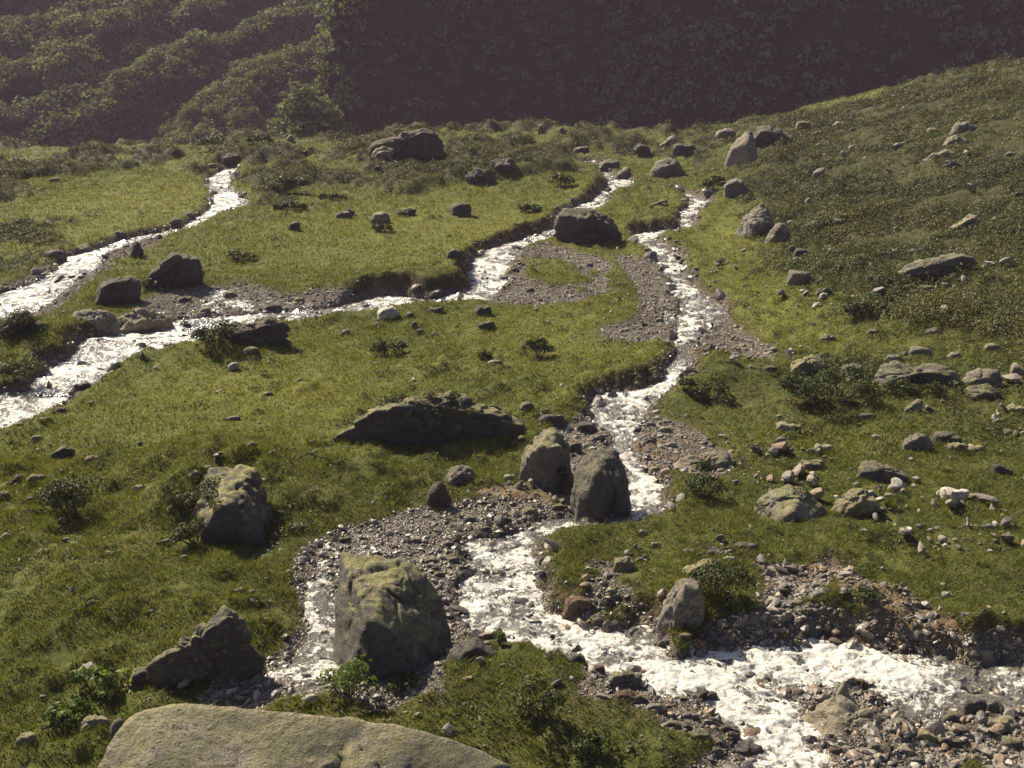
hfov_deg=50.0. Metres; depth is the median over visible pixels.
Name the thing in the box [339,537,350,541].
stone
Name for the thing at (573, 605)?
boulder
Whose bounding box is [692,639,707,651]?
boulder
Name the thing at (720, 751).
boulder
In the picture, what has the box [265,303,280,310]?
stone
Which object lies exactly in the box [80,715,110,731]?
boulder
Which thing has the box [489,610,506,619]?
boulder
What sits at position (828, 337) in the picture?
stone
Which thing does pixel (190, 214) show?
stone
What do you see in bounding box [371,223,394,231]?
shrub
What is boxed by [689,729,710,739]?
boulder
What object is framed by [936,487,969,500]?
boulder
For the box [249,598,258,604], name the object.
stone
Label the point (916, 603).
boulder
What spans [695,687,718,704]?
boulder
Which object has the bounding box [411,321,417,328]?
stone
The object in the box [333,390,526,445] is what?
boulder
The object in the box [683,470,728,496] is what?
shrub
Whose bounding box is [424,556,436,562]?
stone
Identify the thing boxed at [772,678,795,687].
boulder
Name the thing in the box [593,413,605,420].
stone
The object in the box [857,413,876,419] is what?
boulder
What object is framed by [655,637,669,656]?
boulder
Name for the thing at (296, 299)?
stone
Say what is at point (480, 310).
stone
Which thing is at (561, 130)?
stone
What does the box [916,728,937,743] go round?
boulder
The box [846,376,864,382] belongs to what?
boulder
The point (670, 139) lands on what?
stone
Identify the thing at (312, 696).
stone
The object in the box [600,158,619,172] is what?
stone
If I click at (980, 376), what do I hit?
boulder
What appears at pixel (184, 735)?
rock slab
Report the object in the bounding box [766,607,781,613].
stone
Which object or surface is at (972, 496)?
stone
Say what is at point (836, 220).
stone
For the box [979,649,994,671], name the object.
boulder
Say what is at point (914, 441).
boulder
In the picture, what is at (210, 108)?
tree
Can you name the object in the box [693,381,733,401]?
shrub
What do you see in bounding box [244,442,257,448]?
stone
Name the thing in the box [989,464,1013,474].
boulder
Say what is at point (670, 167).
boulder
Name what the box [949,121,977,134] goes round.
boulder
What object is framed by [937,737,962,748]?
boulder
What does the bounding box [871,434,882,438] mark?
stone
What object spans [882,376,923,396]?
shrub
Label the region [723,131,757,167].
boulder
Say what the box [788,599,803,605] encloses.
boulder
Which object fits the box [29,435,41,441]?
stone
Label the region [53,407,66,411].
stone
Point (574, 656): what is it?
stone
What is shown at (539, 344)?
shrub
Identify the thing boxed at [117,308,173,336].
boulder
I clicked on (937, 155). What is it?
boulder
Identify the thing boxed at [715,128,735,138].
boulder
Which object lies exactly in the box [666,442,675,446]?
stone
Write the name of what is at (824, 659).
stream water
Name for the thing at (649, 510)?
stone
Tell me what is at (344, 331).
stone
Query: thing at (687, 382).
shrub
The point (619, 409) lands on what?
boulder
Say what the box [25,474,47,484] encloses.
stone
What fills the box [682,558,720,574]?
boulder
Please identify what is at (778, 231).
boulder
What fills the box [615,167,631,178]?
boulder
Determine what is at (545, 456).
boulder
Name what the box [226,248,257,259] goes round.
shrub
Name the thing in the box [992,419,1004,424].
stone
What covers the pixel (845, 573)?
boulder
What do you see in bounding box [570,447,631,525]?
boulder
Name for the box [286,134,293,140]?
stone
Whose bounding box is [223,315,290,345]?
boulder
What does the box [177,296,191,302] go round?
stone
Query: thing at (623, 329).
stone
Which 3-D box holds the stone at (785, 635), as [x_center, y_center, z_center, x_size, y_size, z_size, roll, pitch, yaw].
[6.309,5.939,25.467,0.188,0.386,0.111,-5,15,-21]
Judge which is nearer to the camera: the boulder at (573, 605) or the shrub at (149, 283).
the boulder at (573, 605)
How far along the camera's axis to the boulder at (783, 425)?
37.68 m
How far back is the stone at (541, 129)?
128.90 m
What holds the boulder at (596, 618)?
on the ground at (554, 734)
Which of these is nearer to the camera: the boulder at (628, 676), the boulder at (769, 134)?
the boulder at (628, 676)
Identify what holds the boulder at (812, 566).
on the ground at (554, 734)
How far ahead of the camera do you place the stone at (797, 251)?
62.13 m
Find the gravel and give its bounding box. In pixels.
[0,69,1023,767]
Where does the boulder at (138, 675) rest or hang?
on the ground at (554, 734)
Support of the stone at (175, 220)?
on the ground at (554, 734)
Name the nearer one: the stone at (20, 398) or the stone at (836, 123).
the stone at (20, 398)
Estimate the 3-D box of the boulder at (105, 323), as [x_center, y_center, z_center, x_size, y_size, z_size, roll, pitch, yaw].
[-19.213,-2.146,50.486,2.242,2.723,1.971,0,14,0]
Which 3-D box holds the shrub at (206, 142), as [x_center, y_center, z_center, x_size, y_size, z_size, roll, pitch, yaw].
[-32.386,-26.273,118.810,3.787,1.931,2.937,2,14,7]
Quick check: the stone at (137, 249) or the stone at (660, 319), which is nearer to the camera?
the stone at (660, 319)
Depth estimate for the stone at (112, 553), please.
27.99 m
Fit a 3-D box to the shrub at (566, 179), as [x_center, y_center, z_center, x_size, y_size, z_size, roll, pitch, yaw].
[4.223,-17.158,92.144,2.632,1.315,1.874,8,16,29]
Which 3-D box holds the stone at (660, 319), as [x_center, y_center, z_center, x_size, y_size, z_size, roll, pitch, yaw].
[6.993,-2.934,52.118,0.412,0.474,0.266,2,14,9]
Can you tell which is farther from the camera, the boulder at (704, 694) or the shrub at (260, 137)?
the shrub at (260, 137)
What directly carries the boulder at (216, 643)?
on the ground at (554, 734)
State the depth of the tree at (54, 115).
227.43 m
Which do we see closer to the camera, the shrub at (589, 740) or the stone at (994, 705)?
the shrub at (589, 740)
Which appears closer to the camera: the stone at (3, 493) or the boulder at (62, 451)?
the stone at (3, 493)
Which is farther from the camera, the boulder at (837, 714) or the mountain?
the mountain
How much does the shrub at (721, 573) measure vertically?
1.091 m
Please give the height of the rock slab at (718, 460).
1.864 m
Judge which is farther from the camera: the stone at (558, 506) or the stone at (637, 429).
the stone at (637, 429)
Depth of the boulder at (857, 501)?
31.16 m
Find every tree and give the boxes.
[44,110,68,122]
[180,103,206,118]
[201,103,223,115]
[222,105,243,127]
[242,105,259,116]
[278,79,319,102]
[308,101,332,124]
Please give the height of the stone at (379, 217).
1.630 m
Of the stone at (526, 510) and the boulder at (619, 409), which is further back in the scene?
the boulder at (619, 409)
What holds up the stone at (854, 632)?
on the ground at (554, 734)
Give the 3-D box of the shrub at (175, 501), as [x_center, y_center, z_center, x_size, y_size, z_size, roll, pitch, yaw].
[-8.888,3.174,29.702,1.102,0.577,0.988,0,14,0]
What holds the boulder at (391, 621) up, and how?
on the ground at (554, 734)
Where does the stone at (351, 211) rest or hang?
on the ground at (554, 734)
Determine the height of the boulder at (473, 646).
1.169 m
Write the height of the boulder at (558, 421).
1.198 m
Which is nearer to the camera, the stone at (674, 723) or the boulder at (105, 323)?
the stone at (674, 723)
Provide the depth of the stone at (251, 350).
46.66 m
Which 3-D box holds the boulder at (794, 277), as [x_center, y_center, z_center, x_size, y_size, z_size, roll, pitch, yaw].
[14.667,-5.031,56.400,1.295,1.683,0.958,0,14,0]
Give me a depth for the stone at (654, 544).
29.01 m
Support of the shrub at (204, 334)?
on the ground at (554, 734)
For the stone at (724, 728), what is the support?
on the ground at (554, 734)
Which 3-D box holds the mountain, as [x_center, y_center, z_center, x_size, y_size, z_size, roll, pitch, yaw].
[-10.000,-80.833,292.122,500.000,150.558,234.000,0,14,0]
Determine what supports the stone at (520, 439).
on the ground at (554, 734)
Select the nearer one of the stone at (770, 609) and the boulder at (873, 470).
the stone at (770, 609)
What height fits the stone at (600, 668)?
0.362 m
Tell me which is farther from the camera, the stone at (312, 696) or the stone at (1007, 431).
the stone at (1007, 431)
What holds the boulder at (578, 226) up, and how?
on the ground at (554, 734)
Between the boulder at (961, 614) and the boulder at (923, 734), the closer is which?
the boulder at (923, 734)
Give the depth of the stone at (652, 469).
35.12 m
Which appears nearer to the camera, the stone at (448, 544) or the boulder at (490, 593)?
the boulder at (490, 593)
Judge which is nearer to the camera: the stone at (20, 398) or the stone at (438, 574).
the stone at (438, 574)
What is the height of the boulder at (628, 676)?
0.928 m
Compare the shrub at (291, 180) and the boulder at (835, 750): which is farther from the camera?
the shrub at (291, 180)
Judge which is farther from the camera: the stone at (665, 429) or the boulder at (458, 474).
the stone at (665, 429)
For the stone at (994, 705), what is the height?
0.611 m
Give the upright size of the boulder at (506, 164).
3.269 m
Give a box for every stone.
[0,490,10,498]
[15,395,26,401]
[24,497,32,501]
[25,408,37,414]
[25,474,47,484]
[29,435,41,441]
[49,178,60,181]
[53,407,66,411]
[73,383,90,394]
[83,455,99,461]
[84,600,99,607]
[103,551,116,555]
[110,718,123,738]
[114,231,126,236]
[131,240,143,256]
[159,539,169,543]
[168,217,181,225]
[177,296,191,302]
[185,212,193,218]
[188,469,202,477]
[199,307,210,312]
[208,163,219,168]
[223,291,236,297]
[228,362,238,369]
[232,587,243,592]
[242,346,258,354]
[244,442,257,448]
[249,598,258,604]
[263,392,272,395]
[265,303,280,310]
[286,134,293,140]
[289,221,300,230]
[294,297,304,302]
[301,693,318,703]
[336,211,352,218]
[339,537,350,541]
[340,329,349,335]
[341,208,354,214]
[370,212,390,223]
[374,165,381,171]
[405,311,413,317]
[410,537,421,541]
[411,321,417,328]
[416,329,423,333]
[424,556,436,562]
[433,571,444,577]
[444,541,454,548]
[445,248,463,260]
[448,556,459,562]
[463,515,476,522]
[473,620,483,627]
[474,305,491,315]
[478,321,494,329]
[480,526,490,529]
[488,360,502,363]
[504,474,515,480]
[504,516,511,522]
[510,435,525,445]
[520,401,534,410]
[522,507,537,514]
[537,124,545,133]
[538,556,546,563]
[552,503,568,510]
[559,128,566,132]
[569,442,581,452]
[569,652,585,663]
[572,146,589,152]
[576,421,594,431]
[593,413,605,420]
[593,577,606,581]
[594,664,605,673]
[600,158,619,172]
[606,588,614,593]
[613,556,634,572]
[619,328,628,331]
[633,426,642,436]
[634,143,650,156]
[635,695,647,702]
[642,436,656,443]
[643,504,654,512]
[646,702,663,714]
[648,466,659,473]
[651,199,667,205]
[651,542,658,546]
[655,317,663,321]
[658,426,671,432]
[660,135,676,146]
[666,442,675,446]
[666,720,680,728]
[678,633,691,642]
[682,711,698,719]
[683,549,692,554]
[719,724,738,732]
[723,556,734,561]
[752,598,763,608]
[762,365,777,370]
[765,619,776,625]
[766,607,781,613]
[781,632,787,640]
[788,245,795,253]
[793,248,806,256]
[795,121,810,129]
[811,302,821,307]
[818,333,835,340]
[819,444,832,450]
[832,121,844,125]
[832,218,845,224]
[835,680,849,698]
[852,622,861,634]
[853,678,868,689]
[866,329,878,334]
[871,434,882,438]
[883,354,902,360]
[884,493,895,497]
[896,745,913,756]
[903,399,922,412]
[908,346,931,354]
[918,285,933,290]
[924,327,941,334]
[925,405,934,411]
[926,128,937,132]
[941,591,953,597]
[947,352,960,357]
[967,443,984,452]
[968,492,980,499]
[982,523,996,529]
[983,342,1000,350]
[986,698,1003,712]
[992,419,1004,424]
[1002,429,1014,433]
[1004,151,1015,155]
[1010,363,1023,374]
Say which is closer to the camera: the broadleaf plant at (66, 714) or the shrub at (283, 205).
the broadleaf plant at (66, 714)
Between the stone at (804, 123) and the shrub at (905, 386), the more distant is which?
the stone at (804, 123)
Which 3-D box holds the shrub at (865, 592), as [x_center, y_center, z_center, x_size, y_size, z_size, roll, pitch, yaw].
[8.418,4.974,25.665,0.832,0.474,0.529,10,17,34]
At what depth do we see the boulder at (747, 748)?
21.57 m
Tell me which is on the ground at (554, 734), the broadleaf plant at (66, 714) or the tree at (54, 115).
the broadleaf plant at (66, 714)
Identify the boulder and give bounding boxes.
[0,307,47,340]
[3,393,29,401]
[7,474,24,485]
[14,732,36,749]
[32,361,48,373]
[44,249,66,261]
[50,445,75,458]
[70,309,120,340]
[72,662,98,680]
[78,242,92,254]
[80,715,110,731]
[95,275,141,304]
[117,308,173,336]
[127,666,148,687]
[130,484,146,490]
[143,252,204,288]
[145,605,264,689]
[192,464,272,545]
[221,153,241,164]
[222,415,239,420]
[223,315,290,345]
[288,522,309,530]
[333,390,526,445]
[333,552,451,682]
[369,128,446,159]
[372,146,393,159]
[377,305,399,319]
[396,207,415,215]
[426,481,451,507]
[428,307,443,312]
[444,464,477,485]
[446,637,495,662]
[449,203,470,215]
[465,167,495,183]
[466,590,506,608]
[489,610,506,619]
[490,158,517,171]
[500,620,524,629]
[519,427,573,489]
[537,413,568,428]
[553,208,621,244]
[562,596,592,619]
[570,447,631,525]
[587,612,605,626]
[608,668,641,688]
[614,405,636,414]
[614,690,635,702]
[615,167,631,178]
[649,158,684,177]
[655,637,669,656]
[657,578,704,635]
[672,143,695,156]
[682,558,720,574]
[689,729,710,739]
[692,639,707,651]
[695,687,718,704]
[712,746,724,756]
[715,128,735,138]
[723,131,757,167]
[723,178,749,196]
[732,542,757,549]
[733,740,762,761]
[735,203,773,236]
[751,484,826,521]
[753,125,791,145]
[764,222,789,243]
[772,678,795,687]
[775,421,801,430]
[786,270,811,285]
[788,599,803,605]
[789,354,828,375]
[796,459,824,469]
[797,694,883,743]
[802,221,824,229]
[806,565,827,568]
[808,590,826,598]
[829,746,841,754]
[830,488,880,516]
[834,571,854,576]
[839,363,863,376]
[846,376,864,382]
[856,460,908,482]
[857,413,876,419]
[867,741,893,750]
[872,360,964,385]
[895,717,914,726]
[898,253,976,279]
[902,433,932,450]
[910,600,922,607]
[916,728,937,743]
[921,149,952,162]
[930,431,961,443]
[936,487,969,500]
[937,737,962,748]
[942,710,962,723]
[943,135,968,146]
[945,442,968,452]
[948,214,979,230]
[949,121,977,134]
[957,612,973,616]
[962,368,1003,387]
[962,697,986,714]
[964,383,1000,399]
[964,684,985,697]
[969,743,989,753]
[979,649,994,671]
[985,715,1019,732]
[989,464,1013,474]
[1000,736,1022,749]
[1005,404,1023,412]
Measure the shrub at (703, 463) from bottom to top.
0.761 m
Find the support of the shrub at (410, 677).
on the ground at (554, 734)
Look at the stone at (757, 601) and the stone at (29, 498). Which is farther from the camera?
the stone at (29, 498)
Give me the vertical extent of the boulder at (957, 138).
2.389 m
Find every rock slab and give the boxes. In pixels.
[98,703,510,767]
[673,451,736,469]
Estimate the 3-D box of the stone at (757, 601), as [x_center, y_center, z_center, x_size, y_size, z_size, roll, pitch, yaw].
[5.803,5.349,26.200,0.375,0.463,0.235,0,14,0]
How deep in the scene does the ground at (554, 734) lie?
40.70 m
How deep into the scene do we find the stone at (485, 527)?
30.76 m
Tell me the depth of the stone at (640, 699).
22.45 m
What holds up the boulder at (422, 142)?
on the ground at (554, 734)
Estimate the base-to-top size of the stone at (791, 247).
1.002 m
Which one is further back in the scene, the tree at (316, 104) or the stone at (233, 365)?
the tree at (316, 104)
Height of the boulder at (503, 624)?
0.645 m
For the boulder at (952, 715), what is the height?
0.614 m
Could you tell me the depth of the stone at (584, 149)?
117.63 m
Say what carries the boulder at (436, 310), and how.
on the ground at (554, 734)
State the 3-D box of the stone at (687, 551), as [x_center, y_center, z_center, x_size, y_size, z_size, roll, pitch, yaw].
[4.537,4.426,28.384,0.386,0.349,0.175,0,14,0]
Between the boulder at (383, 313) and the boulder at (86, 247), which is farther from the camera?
the boulder at (86, 247)
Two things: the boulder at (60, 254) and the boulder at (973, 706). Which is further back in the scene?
the boulder at (60, 254)
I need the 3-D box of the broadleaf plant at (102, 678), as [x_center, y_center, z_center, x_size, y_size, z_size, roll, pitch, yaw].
[-8.594,6.172,22.854,1.323,0.743,1.143,0,14,0]
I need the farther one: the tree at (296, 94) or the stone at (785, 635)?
the tree at (296, 94)
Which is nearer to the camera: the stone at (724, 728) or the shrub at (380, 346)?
the stone at (724, 728)
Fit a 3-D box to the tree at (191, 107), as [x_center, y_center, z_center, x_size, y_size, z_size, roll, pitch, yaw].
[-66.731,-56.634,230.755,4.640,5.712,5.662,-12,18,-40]
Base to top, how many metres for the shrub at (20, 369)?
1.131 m
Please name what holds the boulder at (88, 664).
on the ground at (554, 734)
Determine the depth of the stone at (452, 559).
28.66 m
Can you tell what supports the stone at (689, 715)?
on the ground at (554, 734)
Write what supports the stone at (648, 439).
on the ground at (554, 734)
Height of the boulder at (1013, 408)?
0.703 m
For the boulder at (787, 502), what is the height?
2.332 m
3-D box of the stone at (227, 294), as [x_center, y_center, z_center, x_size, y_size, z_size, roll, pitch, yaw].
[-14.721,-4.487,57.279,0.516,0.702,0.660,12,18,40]
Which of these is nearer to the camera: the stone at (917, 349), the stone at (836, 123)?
the stone at (917, 349)
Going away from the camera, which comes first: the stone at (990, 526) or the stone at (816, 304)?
the stone at (990, 526)
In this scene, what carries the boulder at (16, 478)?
on the ground at (554, 734)
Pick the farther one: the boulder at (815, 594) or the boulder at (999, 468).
the boulder at (999, 468)
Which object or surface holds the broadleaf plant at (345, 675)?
on the ground at (554, 734)
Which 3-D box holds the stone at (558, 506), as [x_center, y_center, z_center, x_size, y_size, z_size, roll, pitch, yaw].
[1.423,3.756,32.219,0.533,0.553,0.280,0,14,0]
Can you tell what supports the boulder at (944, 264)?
on the ground at (554, 734)
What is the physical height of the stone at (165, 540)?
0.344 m
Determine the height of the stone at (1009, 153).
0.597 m
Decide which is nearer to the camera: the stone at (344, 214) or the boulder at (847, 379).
the boulder at (847, 379)
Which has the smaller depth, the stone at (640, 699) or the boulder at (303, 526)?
the stone at (640, 699)
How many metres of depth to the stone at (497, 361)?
45.59 m
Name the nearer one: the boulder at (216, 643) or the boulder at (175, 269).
the boulder at (216, 643)
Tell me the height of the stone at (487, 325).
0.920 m
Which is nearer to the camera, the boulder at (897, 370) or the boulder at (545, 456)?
the boulder at (545, 456)
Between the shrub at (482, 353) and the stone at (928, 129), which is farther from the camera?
the stone at (928, 129)
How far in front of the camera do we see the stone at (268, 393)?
42.20 m
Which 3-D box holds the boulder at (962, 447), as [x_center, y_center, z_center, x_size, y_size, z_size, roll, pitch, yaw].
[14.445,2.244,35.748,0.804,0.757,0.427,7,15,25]
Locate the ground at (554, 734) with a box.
[0,60,1023,767]
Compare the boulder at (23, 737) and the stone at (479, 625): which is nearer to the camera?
the boulder at (23, 737)
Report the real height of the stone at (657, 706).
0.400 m
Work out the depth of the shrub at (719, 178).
91.30 m
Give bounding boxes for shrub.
[0,354,47,383]
[32,471,112,516]
[140,278,163,288]
[160,489,200,511]
[169,514,205,544]
[188,319,237,347]
[192,132,226,149]
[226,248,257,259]
[246,132,273,144]
[260,173,307,189]
[271,200,308,210]
[318,192,347,199]
[368,338,407,355]
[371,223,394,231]
[385,671,419,692]
[477,349,492,358]
[507,671,566,726]
[517,202,542,212]
[520,336,555,355]
[545,172,575,186]
[554,466,568,493]
[561,725,615,757]
[677,377,696,391]
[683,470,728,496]
[689,552,760,600]
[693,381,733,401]
[694,459,714,476]
[702,177,718,188]
[711,175,724,183]
[777,367,885,404]
[838,299,890,318]
[854,584,889,604]
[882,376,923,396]
[922,382,950,395]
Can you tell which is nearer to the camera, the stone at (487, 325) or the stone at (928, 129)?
the stone at (487, 325)
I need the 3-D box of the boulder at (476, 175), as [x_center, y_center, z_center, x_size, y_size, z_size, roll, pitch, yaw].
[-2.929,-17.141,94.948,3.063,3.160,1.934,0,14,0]
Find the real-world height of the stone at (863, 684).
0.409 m
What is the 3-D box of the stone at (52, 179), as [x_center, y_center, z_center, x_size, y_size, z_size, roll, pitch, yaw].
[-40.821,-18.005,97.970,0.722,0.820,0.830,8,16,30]
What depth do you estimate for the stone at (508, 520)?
31.11 m
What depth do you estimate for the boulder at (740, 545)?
28.77 m
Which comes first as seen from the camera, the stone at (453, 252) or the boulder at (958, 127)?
the stone at (453, 252)
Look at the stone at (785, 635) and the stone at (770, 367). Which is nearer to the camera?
the stone at (785, 635)
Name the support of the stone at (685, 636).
on the ground at (554, 734)
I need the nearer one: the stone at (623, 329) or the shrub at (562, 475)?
the shrub at (562, 475)
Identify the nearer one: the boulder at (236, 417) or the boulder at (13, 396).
the boulder at (236, 417)
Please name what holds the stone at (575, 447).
on the ground at (554, 734)
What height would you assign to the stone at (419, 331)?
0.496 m
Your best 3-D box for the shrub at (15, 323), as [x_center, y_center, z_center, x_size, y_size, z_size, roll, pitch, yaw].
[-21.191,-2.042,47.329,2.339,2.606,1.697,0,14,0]
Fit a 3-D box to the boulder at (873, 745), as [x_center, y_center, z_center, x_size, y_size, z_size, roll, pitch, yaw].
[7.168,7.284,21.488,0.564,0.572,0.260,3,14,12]
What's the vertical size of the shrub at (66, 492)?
1.310 m
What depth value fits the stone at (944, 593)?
26.49 m
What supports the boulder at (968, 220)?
on the ground at (554, 734)
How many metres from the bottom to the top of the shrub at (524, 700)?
1.010 m
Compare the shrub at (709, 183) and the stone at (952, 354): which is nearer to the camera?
the stone at (952, 354)
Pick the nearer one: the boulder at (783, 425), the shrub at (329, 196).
the boulder at (783, 425)
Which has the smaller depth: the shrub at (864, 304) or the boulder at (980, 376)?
the boulder at (980, 376)
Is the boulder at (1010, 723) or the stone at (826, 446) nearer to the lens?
the boulder at (1010, 723)
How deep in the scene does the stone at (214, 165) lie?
106.79 m
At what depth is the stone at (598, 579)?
27.13 m
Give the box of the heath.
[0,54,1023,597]
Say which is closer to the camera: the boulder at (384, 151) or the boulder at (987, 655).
the boulder at (987, 655)
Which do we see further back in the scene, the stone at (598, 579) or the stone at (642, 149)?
the stone at (642, 149)
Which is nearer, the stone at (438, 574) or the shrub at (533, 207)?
the stone at (438, 574)
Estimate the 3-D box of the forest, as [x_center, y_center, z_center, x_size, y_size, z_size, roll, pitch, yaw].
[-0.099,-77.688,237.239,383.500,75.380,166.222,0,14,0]
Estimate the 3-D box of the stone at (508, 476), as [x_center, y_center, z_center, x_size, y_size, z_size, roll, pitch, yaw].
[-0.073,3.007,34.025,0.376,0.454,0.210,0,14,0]
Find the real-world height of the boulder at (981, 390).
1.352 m
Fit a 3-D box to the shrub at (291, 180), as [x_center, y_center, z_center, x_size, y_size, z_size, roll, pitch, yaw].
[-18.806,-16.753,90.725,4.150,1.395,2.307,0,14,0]
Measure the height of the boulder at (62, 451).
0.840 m
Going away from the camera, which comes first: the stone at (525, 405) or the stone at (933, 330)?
the stone at (525, 405)
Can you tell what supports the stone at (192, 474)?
on the ground at (554, 734)
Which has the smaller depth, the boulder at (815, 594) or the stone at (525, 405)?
the boulder at (815, 594)
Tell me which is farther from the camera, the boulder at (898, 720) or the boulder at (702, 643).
the boulder at (702, 643)
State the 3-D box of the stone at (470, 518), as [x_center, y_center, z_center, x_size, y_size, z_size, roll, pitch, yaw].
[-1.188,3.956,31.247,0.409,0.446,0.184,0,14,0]
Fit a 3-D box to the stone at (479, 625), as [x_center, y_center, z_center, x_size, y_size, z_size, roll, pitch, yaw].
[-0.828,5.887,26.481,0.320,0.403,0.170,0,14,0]
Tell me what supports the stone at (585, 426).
on the ground at (554, 734)
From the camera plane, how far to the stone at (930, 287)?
51.10 m
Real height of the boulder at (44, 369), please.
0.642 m
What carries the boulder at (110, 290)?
on the ground at (554, 734)
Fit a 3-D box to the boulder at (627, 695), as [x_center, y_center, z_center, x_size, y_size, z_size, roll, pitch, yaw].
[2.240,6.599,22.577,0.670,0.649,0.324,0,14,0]
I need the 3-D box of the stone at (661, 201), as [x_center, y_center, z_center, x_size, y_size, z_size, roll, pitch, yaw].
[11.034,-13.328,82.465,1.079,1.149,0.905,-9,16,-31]
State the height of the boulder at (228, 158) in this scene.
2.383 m
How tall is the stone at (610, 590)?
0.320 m
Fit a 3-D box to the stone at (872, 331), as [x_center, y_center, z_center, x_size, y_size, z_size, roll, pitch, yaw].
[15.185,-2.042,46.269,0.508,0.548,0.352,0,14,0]
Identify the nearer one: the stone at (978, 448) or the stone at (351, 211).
the stone at (978, 448)
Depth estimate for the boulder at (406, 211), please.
80.59 m
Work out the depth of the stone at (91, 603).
25.53 m
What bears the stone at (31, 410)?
on the ground at (554, 734)
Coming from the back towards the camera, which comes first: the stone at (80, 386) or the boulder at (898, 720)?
the stone at (80, 386)
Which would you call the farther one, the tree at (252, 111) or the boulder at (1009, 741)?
the tree at (252, 111)
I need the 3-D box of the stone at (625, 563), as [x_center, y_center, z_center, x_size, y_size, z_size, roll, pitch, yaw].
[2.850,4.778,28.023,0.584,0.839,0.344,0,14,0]
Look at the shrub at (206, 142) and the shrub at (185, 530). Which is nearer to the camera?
the shrub at (185, 530)
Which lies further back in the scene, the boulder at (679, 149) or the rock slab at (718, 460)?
the boulder at (679, 149)
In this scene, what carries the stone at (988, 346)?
on the ground at (554, 734)
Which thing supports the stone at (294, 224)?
on the ground at (554, 734)
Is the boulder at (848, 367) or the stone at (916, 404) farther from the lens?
the boulder at (848, 367)
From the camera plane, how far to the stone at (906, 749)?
21.34 m
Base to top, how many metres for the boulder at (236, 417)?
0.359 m
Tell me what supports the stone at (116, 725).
on the ground at (554, 734)
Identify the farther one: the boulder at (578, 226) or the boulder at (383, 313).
the boulder at (578, 226)
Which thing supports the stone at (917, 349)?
on the ground at (554, 734)
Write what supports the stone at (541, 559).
on the ground at (554, 734)
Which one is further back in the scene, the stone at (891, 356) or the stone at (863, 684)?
the stone at (891, 356)
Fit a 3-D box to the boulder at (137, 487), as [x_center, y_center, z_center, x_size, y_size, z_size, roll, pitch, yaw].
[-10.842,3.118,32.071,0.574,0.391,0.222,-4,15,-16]
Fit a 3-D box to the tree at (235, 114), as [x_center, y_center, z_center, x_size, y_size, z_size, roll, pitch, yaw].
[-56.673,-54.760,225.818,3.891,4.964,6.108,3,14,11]
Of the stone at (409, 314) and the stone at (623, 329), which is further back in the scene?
the stone at (409, 314)
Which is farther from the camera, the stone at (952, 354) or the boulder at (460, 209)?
the boulder at (460, 209)
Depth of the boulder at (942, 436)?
36.22 m
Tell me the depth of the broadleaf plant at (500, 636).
24.06 m
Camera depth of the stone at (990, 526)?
30.50 m
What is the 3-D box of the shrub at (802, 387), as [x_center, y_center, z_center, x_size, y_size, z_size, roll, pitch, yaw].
[11.519,0.062,39.745,3.810,1.440,2.606,0,14,0]
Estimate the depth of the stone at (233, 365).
45.28 m
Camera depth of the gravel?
27.43 m
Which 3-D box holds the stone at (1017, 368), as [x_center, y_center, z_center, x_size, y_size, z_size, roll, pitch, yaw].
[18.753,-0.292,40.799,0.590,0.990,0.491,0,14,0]
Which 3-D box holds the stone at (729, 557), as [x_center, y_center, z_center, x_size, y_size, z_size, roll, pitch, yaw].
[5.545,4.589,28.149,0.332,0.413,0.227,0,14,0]
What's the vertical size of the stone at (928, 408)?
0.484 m
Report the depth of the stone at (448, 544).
29.61 m
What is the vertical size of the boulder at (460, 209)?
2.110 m
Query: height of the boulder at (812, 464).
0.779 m
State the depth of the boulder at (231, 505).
29.07 m
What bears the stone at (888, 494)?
on the ground at (554, 734)
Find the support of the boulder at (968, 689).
on the ground at (554, 734)
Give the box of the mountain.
[0,0,1023,146]
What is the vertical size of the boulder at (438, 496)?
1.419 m
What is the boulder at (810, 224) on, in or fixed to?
on the ground at (554, 734)
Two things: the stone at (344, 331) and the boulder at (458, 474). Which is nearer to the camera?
the boulder at (458, 474)
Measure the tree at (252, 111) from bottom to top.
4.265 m
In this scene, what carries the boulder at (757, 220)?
on the ground at (554, 734)
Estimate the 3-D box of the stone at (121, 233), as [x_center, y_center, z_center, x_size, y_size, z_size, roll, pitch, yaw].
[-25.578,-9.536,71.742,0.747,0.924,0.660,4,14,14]
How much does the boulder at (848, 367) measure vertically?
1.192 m
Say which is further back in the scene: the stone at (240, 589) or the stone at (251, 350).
the stone at (251, 350)
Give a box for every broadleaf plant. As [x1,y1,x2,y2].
[37,695,96,727]
[67,663,132,698]
[316,654,377,698]
[493,626,506,645]
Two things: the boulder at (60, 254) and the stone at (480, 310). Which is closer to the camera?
the stone at (480, 310)
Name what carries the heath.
on the ground at (554, 734)
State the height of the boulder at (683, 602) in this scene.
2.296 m
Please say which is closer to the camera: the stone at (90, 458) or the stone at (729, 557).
the stone at (729, 557)
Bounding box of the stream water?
[0,161,1023,767]
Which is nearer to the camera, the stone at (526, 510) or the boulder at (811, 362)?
the stone at (526, 510)
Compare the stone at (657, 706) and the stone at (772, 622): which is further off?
the stone at (772, 622)
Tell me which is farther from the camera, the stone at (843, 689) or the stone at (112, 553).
the stone at (112, 553)
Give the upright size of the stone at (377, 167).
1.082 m
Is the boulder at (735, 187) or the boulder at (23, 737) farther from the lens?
the boulder at (735, 187)
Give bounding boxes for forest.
[0,0,1023,146]
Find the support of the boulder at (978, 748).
on the ground at (554, 734)
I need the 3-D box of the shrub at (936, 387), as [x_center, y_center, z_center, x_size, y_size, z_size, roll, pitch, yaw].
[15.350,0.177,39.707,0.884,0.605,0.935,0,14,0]

